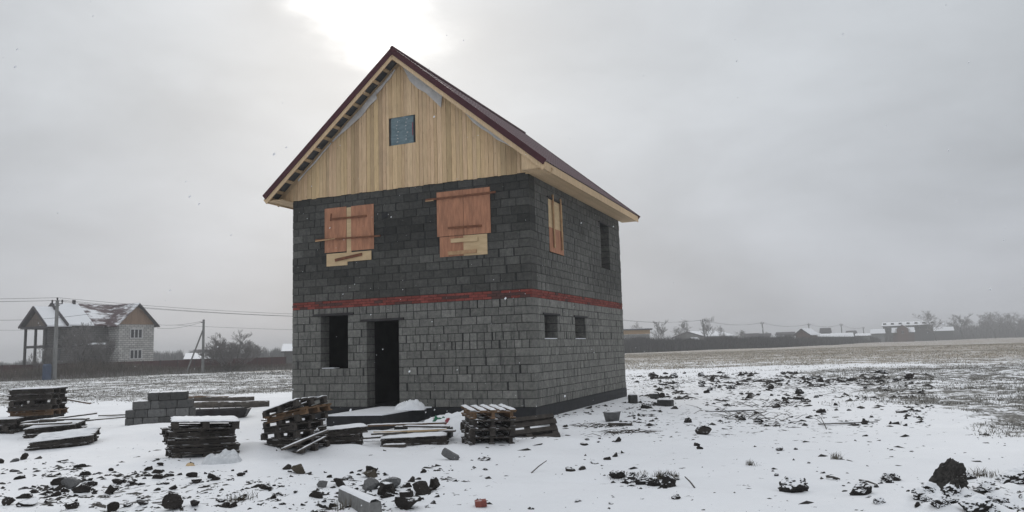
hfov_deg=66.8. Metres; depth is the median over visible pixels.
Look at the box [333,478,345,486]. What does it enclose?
stone
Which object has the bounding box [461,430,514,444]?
pallet
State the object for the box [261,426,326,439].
pallet
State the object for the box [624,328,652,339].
house
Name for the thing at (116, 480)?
soil clod
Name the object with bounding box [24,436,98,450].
pallet
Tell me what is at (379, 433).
board
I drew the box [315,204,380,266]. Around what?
boarded window
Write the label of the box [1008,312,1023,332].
bare tree
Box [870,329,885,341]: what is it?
house
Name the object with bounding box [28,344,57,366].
bare bush
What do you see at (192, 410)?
concrete block
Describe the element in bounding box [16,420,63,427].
pallet
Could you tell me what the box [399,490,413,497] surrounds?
stone
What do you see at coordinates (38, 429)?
pallet
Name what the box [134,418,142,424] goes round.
concrete block
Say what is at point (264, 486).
stone
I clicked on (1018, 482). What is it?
soil clod
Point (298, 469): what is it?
stone
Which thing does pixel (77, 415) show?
board
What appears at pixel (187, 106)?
sky
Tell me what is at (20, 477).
soil clod
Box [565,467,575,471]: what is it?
soil clod
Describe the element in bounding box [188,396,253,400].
beam
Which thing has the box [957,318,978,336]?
bare tree
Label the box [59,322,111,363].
bare bush
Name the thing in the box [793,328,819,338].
house
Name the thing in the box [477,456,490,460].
stone
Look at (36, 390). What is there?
pallet
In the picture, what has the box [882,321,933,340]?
long building
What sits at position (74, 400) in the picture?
board
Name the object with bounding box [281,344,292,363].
house
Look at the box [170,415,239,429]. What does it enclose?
pallet
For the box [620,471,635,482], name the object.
soil clod
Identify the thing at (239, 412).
mixing trough
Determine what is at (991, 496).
soil clod
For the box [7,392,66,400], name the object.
pallet
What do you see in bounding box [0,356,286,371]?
fence
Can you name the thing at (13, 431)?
pallet
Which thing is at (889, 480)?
soil clod
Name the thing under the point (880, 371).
soil clod
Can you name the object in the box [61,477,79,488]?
stone slab
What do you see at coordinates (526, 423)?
pallet
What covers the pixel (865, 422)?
soil clod
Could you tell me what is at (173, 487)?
soil clod
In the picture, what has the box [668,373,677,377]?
soil clod
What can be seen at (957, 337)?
brush belt
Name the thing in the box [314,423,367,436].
pallet
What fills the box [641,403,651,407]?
soil clod
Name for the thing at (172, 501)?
stone
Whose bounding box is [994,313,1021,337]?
bare tree
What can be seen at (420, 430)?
board
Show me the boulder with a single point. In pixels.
(952, 471)
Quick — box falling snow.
[0,1,1023,511]
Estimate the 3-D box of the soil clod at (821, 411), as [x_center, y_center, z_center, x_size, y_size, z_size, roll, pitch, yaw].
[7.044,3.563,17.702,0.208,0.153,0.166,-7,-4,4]
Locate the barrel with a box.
[42,364,51,379]
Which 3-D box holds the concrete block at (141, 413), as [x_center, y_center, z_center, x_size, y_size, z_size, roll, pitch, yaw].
[-9.365,3.989,19.702,0.280,0.198,0.390,0,-7,-14]
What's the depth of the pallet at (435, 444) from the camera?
13.98 m
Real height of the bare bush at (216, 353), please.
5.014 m
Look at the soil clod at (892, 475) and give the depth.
9.26 m
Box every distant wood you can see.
[0,358,41,364]
[153,347,283,360]
[946,319,1023,337]
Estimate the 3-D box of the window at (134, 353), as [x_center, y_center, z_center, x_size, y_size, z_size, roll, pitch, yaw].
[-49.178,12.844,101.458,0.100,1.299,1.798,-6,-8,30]
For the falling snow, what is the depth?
4.38 m
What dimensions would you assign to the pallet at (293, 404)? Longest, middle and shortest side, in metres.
0.981 x 0.645 x 0.141 m
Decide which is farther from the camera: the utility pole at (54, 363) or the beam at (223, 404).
the utility pole at (54, 363)
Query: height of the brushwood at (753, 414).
0.204 m
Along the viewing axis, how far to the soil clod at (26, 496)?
9.35 m
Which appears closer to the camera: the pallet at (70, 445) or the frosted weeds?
the pallet at (70, 445)
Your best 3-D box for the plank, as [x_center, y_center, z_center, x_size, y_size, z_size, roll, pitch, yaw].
[-10.768,4.944,27.028,1.704,0.160,0.109,1,-7,-24]
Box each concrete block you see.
[125,409,134,417]
[125,418,133,425]
[132,400,150,409]
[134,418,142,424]
[135,409,148,417]
[143,417,158,423]
[148,391,159,400]
[148,408,167,416]
[151,400,161,408]
[159,391,171,399]
[159,416,172,422]
[160,400,176,408]
[166,408,175,415]
[170,390,188,399]
[176,407,189,415]
[177,399,193,407]
[189,407,195,414]
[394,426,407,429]
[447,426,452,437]
[628,394,637,403]
[650,393,658,398]
[657,399,673,405]
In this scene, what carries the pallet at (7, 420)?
on the pallet at (7, 427)
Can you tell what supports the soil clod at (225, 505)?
on the ground at (723, 474)
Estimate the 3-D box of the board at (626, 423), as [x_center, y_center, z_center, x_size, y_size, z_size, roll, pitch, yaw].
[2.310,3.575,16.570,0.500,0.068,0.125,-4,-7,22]
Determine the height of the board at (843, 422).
0.039 m
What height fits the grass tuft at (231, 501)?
0.156 m
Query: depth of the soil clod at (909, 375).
30.06 m
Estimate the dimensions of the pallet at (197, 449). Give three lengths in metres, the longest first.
1.045 x 0.690 x 0.124 m
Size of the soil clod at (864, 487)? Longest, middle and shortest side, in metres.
0.272 x 0.212 x 0.209 m
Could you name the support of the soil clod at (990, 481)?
on the ground at (723, 474)
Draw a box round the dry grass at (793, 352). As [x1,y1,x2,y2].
[0,343,1023,437]
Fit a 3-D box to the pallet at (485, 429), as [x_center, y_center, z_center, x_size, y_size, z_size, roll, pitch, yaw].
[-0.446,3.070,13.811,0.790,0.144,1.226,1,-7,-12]
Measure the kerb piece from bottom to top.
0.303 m
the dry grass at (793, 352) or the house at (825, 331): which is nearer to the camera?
the dry grass at (793, 352)
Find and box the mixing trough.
[195,405,251,416]
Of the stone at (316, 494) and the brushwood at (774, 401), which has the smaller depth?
the stone at (316, 494)
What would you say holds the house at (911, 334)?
on the ground at (723, 474)
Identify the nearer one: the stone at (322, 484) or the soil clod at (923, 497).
the soil clod at (923, 497)
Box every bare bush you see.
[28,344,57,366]
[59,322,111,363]
[80,336,122,365]
[196,329,265,371]
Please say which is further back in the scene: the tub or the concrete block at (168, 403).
the concrete block at (168, 403)
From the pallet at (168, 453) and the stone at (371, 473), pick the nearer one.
the stone at (371, 473)
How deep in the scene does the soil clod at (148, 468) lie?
11.29 m
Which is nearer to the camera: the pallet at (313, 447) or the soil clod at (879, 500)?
the soil clod at (879, 500)
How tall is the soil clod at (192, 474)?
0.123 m
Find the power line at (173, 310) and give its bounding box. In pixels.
[63,301,272,315]
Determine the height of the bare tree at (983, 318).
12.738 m
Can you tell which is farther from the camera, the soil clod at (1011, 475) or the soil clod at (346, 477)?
the soil clod at (346, 477)
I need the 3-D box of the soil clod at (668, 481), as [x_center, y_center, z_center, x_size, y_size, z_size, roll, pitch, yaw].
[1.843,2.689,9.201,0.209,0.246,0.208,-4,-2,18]
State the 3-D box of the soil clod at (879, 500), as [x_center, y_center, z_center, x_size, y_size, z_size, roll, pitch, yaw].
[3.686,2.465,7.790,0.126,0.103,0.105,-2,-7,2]
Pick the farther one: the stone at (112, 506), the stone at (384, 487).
the stone at (384, 487)
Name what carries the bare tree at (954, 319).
on the ground at (723, 474)
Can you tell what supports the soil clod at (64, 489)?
on the ground at (723, 474)
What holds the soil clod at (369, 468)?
on the ground at (723, 474)
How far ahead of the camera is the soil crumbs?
15.38 m
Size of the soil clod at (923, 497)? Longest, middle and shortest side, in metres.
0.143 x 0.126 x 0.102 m
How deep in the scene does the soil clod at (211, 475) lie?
10.38 m
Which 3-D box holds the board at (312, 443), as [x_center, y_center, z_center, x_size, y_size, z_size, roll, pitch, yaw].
[-3.231,3.026,12.513,0.550,0.034,0.026,-24,7,-35]
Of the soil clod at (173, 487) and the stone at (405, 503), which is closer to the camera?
the stone at (405, 503)
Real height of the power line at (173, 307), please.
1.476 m
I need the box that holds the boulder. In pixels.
[929,458,968,490]
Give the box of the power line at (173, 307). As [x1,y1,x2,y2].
[65,298,283,313]
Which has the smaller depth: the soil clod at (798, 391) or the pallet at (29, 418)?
the pallet at (29, 418)
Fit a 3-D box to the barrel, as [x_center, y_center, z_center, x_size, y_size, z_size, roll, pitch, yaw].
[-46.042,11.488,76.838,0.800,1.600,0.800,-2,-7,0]
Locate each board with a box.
[19,422,71,425]
[20,412,96,423]
[40,418,89,420]
[67,398,91,403]
[87,416,124,420]
[98,414,124,415]
[280,429,327,450]
[296,436,326,452]
[363,436,381,438]
[367,422,426,426]
[371,431,428,434]
[373,428,446,432]
[383,443,405,446]
[403,425,449,427]
[423,422,445,424]
[429,429,455,431]
[609,422,631,424]
[705,408,768,411]
[818,421,877,424]
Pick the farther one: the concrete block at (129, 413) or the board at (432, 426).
the concrete block at (129, 413)
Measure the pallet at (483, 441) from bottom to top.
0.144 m
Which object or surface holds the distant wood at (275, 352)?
on the ground at (723, 474)
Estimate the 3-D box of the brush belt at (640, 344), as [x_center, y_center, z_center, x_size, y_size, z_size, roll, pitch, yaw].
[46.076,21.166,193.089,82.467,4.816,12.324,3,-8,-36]
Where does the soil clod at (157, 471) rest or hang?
on the ground at (723, 474)
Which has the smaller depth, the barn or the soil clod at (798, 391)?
the soil clod at (798, 391)
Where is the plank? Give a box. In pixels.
[189,396,228,397]
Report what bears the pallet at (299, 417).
on the pallet at (294, 426)
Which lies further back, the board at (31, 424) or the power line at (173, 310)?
the power line at (173, 310)
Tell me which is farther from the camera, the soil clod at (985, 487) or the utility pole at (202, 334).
the utility pole at (202, 334)
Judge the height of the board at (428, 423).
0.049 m
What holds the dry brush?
on the ground at (723, 474)
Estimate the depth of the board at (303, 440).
12.62 m
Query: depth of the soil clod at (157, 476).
10.45 m
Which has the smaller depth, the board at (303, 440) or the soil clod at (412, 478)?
the soil clod at (412, 478)
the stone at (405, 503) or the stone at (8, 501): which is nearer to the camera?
the stone at (405, 503)
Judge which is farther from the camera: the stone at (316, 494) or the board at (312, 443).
the board at (312, 443)
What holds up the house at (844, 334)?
on the ground at (723, 474)
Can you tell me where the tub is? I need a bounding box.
[603,411,620,420]
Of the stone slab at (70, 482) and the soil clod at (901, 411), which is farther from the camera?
the soil clod at (901, 411)
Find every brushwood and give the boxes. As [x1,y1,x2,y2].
[569,421,624,428]
[585,429,660,435]
[686,404,820,423]
[710,398,836,410]
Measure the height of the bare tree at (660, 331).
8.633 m
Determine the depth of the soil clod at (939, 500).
7.36 m
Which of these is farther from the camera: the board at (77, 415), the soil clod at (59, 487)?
the board at (77, 415)
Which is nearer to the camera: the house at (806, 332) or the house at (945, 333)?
the house at (806, 332)
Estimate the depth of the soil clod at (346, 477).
10.26 m
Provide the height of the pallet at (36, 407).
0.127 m
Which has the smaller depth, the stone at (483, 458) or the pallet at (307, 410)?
the stone at (483, 458)
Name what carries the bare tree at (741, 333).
on the ground at (723, 474)
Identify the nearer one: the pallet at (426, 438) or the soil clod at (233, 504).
the soil clod at (233, 504)
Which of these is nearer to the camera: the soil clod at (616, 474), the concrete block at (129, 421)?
the soil clod at (616, 474)
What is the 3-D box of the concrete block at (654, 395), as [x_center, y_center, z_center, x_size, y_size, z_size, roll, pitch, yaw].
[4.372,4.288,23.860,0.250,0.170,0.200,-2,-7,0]
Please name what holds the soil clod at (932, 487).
on the ground at (723, 474)
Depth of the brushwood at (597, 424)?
16.38 m
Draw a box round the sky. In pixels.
[0,0,1023,363]
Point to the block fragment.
(448, 454)
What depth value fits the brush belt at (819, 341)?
248.95 m
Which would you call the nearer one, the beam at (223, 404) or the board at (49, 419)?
the board at (49, 419)
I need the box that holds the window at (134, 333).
[130,329,142,338]
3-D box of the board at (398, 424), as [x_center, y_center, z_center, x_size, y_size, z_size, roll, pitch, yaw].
[-2.281,3.338,15.410,1.200,0.049,0.155,-1,-7,-2]
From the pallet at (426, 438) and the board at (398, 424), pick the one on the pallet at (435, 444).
the pallet at (426, 438)
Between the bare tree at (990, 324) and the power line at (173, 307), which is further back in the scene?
the bare tree at (990, 324)
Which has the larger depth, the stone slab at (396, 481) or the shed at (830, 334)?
the shed at (830, 334)
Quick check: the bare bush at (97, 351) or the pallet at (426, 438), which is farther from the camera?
the bare bush at (97, 351)
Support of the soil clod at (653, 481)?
on the ground at (723, 474)
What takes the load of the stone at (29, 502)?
on the ground at (723, 474)
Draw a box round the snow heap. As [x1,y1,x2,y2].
[416,410,480,435]
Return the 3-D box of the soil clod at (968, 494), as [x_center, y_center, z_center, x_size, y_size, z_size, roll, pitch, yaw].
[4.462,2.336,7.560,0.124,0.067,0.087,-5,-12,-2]
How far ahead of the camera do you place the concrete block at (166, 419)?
19.63 m
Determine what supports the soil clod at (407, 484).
on the ground at (723, 474)
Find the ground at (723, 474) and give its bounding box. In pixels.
[0,337,1023,511]
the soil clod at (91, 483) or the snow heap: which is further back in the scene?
the snow heap
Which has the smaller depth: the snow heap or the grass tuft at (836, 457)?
the grass tuft at (836, 457)
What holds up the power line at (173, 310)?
attached to the utility pole at (54, 363)
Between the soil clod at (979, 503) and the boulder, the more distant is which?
the boulder
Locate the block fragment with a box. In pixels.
[441,448,459,459]
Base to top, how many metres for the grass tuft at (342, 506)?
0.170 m
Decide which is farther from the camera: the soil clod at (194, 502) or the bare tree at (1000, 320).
the bare tree at (1000, 320)
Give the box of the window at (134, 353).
[129,349,141,358]
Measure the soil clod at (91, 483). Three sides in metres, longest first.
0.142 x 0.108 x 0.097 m
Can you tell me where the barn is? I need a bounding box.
[672,331,735,339]
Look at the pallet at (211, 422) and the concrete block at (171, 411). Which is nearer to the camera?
the pallet at (211, 422)
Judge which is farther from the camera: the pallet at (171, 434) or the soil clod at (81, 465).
the pallet at (171, 434)
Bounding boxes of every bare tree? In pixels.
[650,319,667,339]
[670,320,691,340]
[699,317,715,337]
[716,325,725,336]
[734,330,750,337]
[912,311,943,340]
[943,316,962,334]
[947,313,973,338]
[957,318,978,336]
[977,313,996,338]
[978,312,1003,337]
[989,312,1016,337]
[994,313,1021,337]
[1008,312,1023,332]
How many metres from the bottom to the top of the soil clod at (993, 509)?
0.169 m
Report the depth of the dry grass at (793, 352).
57.01 m
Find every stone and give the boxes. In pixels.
[1,497,15,505]
[16,497,38,506]
[20,453,28,459]
[50,476,66,485]
[71,484,91,492]
[105,485,117,493]
[107,501,119,511]
[161,492,183,508]
[259,484,270,489]
[290,464,304,473]
[309,490,322,498]
[317,480,327,487]
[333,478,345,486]
[362,469,377,477]
[362,477,379,490]
[377,482,395,494]
[394,497,418,509]
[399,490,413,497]
[412,481,430,494]
[429,477,439,490]
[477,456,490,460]
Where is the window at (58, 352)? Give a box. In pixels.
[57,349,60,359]
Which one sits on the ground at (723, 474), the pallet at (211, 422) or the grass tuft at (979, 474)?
the grass tuft at (979, 474)
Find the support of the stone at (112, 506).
on the ground at (723, 474)
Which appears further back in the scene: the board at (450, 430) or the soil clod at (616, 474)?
the board at (450, 430)
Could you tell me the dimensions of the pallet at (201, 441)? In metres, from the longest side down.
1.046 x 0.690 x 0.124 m
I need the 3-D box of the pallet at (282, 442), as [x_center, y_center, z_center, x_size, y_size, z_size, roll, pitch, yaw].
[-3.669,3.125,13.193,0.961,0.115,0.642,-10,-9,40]
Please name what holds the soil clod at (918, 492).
on the ground at (723, 474)
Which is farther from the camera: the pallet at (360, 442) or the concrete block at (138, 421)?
the concrete block at (138, 421)
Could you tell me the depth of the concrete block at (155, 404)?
19.62 m
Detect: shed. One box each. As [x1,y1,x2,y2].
[183,352,222,359]
[817,333,835,338]
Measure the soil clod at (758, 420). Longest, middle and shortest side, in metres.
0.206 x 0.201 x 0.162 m
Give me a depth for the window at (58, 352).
97.30 m
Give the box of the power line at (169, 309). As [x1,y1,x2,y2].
[63,300,278,315]
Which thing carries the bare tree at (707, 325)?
on the ground at (723, 474)
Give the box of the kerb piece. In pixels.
[338,485,381,511]
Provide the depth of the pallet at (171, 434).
12.44 m
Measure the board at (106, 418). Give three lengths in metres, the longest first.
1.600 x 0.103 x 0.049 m
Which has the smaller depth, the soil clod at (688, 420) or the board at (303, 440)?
the board at (303, 440)
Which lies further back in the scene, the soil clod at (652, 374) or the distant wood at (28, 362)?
the distant wood at (28, 362)
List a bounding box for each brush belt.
[624,333,796,352]
[791,335,885,346]
[884,333,1012,341]
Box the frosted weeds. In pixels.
[0,366,291,380]
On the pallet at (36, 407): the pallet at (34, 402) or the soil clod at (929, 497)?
the pallet at (34, 402)
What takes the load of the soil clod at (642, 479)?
on the ground at (723, 474)
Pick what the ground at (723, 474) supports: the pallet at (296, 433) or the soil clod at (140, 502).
the soil clod at (140, 502)
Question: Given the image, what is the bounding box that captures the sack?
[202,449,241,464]
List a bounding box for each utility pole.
[51,297,62,379]
[187,320,204,372]
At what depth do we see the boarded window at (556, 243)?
20.46 m
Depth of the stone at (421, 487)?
9.12 m
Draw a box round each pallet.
[0,416,26,424]
[0,423,20,430]
[0,428,23,433]
[6,402,66,411]
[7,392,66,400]
[7,407,68,416]
[8,386,67,394]
[8,397,66,406]
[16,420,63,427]
[20,413,65,421]
[22,426,86,437]
[23,420,86,434]
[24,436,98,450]
[28,427,100,449]
[160,425,235,438]
[162,434,236,446]
[165,448,239,457]
[167,439,239,454]
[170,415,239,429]
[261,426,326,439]
[262,395,327,418]
[262,419,325,432]
[263,403,331,423]
[263,411,327,428]
[264,441,329,452]
[267,434,328,445]
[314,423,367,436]
[325,433,362,441]
[330,437,363,444]
[380,431,447,446]
[408,438,448,445]
[460,421,515,436]
[461,404,516,418]
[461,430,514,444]
[462,413,515,427]
[462,438,504,445]
[495,413,560,437]
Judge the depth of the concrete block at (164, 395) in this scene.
19.70 m
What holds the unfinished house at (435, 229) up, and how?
on the ground at (723, 474)
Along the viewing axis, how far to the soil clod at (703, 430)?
14.40 m
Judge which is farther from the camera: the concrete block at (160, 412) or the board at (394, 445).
the concrete block at (160, 412)
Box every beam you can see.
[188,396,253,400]
[193,401,269,407]
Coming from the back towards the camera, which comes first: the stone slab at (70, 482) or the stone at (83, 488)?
the stone slab at (70, 482)
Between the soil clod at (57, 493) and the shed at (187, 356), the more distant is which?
the shed at (187, 356)
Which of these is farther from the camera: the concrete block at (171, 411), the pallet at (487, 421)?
the concrete block at (171, 411)
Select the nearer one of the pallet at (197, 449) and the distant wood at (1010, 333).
the pallet at (197, 449)
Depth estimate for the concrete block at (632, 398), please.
22.02 m
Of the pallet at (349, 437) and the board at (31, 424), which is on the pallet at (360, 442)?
the pallet at (349, 437)
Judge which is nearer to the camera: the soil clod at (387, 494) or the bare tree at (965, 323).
the soil clod at (387, 494)
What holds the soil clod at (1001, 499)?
on the ground at (723, 474)
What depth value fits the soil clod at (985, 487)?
7.77 m
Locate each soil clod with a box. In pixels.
[13,475,25,479]
[15,493,32,498]
[51,491,61,495]
[53,485,64,490]
[60,487,69,491]
[65,502,78,508]
[73,464,86,467]
[78,471,91,475]
[87,481,97,485]
[112,478,124,483]
[136,499,147,504]
[144,466,152,470]
[151,469,162,472]
[152,474,162,478]
[169,485,177,489]
[186,472,197,476]
[190,500,199,505]
[207,473,219,478]
[219,502,229,507]
[228,501,237,507]
[282,464,291,469]
[341,475,353,480]
[366,466,377,471]
[384,492,394,497]
[403,482,411,487]
[408,476,414,481]
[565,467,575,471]
[609,469,625,478]
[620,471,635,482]
[633,474,648,484]
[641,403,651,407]
[647,477,660,485]
[648,373,658,376]
[660,472,675,487]
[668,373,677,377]
[671,494,680,499]
[684,417,691,422]
[695,426,711,434]
[726,385,734,388]
[754,417,763,422]
[778,476,808,492]
[795,388,803,393]
[816,409,825,412]
[849,480,871,495]
[861,420,868,424]
[873,496,885,503]
[875,369,888,373]
[880,472,900,480]
[885,478,893,482]
[895,410,907,412]
[904,373,914,378]
[913,487,931,500]
[920,493,928,500]
[921,481,944,494]
[925,493,936,501]
[929,493,950,508]
[942,482,960,496]
[947,495,963,503]
[958,494,995,511]
[964,492,974,496]
[965,472,976,479]
[976,479,994,484]
[977,483,994,491]
[985,493,997,501]
[987,507,1000,511]
[993,495,1009,504]
[996,468,1023,483]
[997,477,1023,483]
[1002,503,1022,510]
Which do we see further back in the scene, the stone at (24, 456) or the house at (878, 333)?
the house at (878, 333)
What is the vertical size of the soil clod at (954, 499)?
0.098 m
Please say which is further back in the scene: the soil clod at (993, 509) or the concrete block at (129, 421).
the concrete block at (129, 421)
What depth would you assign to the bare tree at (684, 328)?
215.50 m
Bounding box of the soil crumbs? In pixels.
[0,371,1011,511]
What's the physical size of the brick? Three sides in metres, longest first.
0.120 x 0.100 x 0.065 m
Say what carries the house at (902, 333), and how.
on the ground at (723, 474)
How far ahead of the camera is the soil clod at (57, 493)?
9.48 m
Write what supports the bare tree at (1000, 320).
on the ground at (723, 474)
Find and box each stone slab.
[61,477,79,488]
[380,477,400,486]
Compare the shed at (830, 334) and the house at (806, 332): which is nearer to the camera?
the house at (806, 332)
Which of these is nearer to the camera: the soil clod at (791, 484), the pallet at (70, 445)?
the soil clod at (791, 484)
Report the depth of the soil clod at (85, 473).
10.90 m
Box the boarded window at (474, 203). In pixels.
[425,187,495,256]
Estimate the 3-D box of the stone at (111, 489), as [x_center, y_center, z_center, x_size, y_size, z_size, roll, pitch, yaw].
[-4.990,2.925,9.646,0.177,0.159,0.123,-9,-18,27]
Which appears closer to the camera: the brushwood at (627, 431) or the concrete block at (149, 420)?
the brushwood at (627, 431)
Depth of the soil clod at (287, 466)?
11.28 m
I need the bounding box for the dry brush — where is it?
[0,357,291,379]
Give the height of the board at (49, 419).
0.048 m
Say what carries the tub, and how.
on the ground at (723, 474)
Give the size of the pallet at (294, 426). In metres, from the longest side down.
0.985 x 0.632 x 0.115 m
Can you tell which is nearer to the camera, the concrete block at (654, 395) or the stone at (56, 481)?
the stone at (56, 481)
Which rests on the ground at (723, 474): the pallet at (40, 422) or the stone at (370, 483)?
the stone at (370, 483)
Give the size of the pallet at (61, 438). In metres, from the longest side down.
1.122 x 0.742 x 0.162 m
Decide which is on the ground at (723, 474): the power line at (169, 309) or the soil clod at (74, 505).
the soil clod at (74, 505)
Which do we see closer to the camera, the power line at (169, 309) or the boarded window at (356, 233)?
the boarded window at (356, 233)
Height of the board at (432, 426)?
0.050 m
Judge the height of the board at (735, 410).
0.039 m
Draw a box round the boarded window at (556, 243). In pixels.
[548,194,563,255]
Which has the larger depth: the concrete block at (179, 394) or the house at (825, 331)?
the house at (825, 331)
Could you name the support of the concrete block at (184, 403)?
on the concrete block at (182, 411)
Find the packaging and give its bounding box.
[432,415,444,421]
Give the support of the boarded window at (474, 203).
in the unfinished house at (435, 229)
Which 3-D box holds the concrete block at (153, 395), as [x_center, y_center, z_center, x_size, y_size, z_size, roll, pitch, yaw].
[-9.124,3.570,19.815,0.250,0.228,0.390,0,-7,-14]
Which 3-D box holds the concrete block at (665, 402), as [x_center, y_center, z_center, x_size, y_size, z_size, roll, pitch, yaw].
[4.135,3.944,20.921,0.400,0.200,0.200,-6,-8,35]
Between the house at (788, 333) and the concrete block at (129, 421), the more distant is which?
the house at (788, 333)
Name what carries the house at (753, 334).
on the ground at (723, 474)
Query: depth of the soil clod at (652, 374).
40.31 m
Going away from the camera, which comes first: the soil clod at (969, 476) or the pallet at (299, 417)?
the soil clod at (969, 476)
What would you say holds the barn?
on the ground at (723, 474)
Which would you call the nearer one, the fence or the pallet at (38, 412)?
the pallet at (38, 412)
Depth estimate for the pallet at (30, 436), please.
17.19 m
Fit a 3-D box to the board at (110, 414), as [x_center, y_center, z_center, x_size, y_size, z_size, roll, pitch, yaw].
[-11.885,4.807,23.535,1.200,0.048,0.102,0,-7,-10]
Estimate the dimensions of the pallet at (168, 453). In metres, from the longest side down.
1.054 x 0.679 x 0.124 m
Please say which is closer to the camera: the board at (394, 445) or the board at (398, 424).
the board at (394, 445)
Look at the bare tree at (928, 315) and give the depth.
329.82 m
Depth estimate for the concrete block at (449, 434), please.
14.86 m
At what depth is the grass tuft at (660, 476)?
9.63 m
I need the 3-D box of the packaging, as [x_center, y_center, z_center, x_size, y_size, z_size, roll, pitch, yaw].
[-1.472,3.381,16.011,0.427,0.205,0.300,-2,-7,0]
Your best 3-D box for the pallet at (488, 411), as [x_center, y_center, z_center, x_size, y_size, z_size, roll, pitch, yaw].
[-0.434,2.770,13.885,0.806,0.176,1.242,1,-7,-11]
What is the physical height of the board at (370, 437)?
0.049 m
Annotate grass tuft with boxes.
[224,489,258,502]
[324,499,350,511]
[646,470,679,479]
[829,451,843,459]
[970,467,998,478]
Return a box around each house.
[18,300,159,364]
[262,46,639,429]
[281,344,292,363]
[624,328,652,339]
[744,333,759,337]
[776,332,794,336]
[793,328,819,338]
[819,328,831,333]
[835,333,853,337]
[855,333,870,340]
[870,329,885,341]
[891,327,914,341]
[895,325,909,341]
[933,327,953,339]
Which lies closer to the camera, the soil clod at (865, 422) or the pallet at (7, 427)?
the soil clod at (865, 422)
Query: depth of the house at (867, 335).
298.61 m
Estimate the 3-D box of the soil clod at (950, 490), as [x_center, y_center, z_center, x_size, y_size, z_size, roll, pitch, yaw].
[4.378,2.355,7.724,0.238,0.228,0.207,2,-8,-26]
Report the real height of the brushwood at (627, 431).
0.120 m
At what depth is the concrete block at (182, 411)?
19.75 m
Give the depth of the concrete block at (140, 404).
19.55 m
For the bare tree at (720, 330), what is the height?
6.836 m
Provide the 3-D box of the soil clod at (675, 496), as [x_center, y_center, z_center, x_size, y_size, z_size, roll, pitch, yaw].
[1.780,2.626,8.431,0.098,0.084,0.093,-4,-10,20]
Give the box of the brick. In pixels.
[475,499,486,507]
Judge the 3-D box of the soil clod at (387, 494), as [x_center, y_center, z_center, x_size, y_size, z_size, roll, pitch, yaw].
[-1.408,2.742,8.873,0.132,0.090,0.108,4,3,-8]
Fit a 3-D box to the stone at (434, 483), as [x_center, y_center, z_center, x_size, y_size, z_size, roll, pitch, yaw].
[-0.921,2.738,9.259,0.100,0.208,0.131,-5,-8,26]
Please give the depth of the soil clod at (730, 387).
27.60 m

